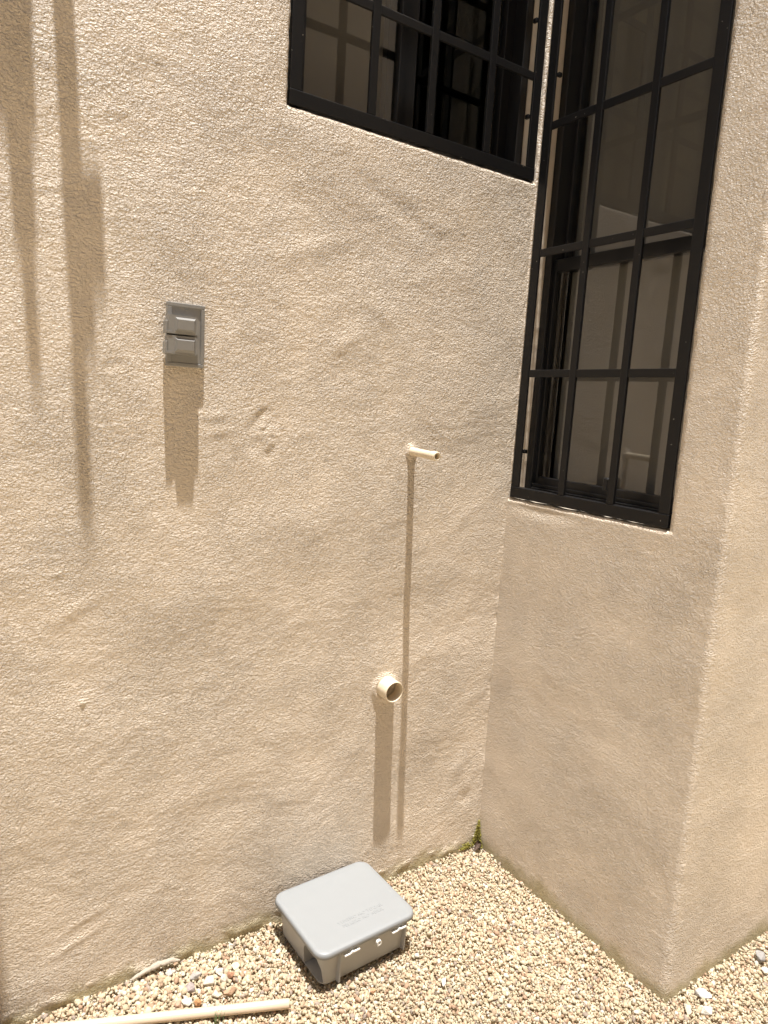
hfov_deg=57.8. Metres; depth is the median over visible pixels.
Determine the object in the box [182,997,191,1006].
stone
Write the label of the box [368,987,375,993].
stone
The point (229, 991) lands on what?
stone
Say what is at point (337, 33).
window
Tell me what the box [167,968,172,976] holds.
stone
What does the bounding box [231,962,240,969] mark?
stone
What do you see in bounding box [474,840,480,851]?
dead leaf
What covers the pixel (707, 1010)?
stone
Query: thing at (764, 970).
stone
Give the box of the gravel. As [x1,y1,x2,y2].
[25,845,767,1023]
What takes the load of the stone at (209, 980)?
on the gravel
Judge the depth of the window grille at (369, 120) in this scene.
1.49 m
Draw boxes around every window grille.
[287,0,548,181]
[510,0,734,528]
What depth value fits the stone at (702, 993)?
1.48 m
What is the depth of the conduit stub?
1.56 m
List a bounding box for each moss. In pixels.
[458,842,473,849]
[471,820,481,848]
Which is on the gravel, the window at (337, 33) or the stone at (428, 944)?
the stone at (428, 944)
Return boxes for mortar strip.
[129,957,179,980]
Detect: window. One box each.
[287,0,534,163]
[525,0,735,513]
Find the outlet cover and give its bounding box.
[163,301,204,367]
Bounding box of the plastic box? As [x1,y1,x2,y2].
[275,862,412,983]
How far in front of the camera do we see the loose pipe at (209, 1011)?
1.34 m
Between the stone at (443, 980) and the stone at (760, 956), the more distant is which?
the stone at (760, 956)
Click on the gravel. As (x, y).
(146, 986)
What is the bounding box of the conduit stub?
[409,447,440,460]
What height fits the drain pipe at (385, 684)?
0.060 m
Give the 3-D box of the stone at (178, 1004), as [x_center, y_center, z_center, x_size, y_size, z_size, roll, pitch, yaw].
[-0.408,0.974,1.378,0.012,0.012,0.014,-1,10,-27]
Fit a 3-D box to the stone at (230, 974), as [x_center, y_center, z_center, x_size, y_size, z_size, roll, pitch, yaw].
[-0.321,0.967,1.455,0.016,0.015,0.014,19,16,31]
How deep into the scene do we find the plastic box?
1.53 m
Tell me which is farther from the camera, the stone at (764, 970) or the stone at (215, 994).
the stone at (764, 970)
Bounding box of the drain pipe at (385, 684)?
[377,676,402,702]
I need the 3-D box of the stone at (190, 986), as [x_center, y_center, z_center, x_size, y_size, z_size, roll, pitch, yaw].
[-0.396,0.968,1.417,0.019,0.017,0.020,0,10,-24]
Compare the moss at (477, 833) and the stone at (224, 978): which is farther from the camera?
the moss at (477, 833)
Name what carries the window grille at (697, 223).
attached to the stucco house
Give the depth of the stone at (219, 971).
1.46 m
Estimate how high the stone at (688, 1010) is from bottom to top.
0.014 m
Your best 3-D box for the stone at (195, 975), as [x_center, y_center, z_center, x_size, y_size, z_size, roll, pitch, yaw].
[-0.395,0.966,1.450,0.021,0.014,0.032,-1,-4,27]
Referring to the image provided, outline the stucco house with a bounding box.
[0,0,767,1023]
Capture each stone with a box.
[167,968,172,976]
[175,1000,180,1007]
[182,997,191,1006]
[185,982,194,992]
[189,971,201,979]
[194,999,201,1006]
[203,975,214,985]
[211,990,220,997]
[216,968,222,975]
[220,974,227,981]
[223,986,235,995]
[227,972,233,977]
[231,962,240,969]
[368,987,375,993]
[425,941,431,946]
[441,978,445,986]
[685,1004,691,1014]
[694,988,711,998]
[701,1006,712,1015]
[755,950,765,962]
[761,967,767,973]
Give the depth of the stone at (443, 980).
1.47 m
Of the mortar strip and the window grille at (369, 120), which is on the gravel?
the mortar strip
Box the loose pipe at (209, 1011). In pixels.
[47,998,288,1023]
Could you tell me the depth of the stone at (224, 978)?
1.44 m
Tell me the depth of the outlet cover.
1.27 m
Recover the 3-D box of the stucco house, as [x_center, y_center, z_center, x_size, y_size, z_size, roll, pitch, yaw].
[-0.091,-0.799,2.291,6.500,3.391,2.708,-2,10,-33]
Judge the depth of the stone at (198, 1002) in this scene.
1.38 m
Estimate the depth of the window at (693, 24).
1.64 m
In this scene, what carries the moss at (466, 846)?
on the gravel

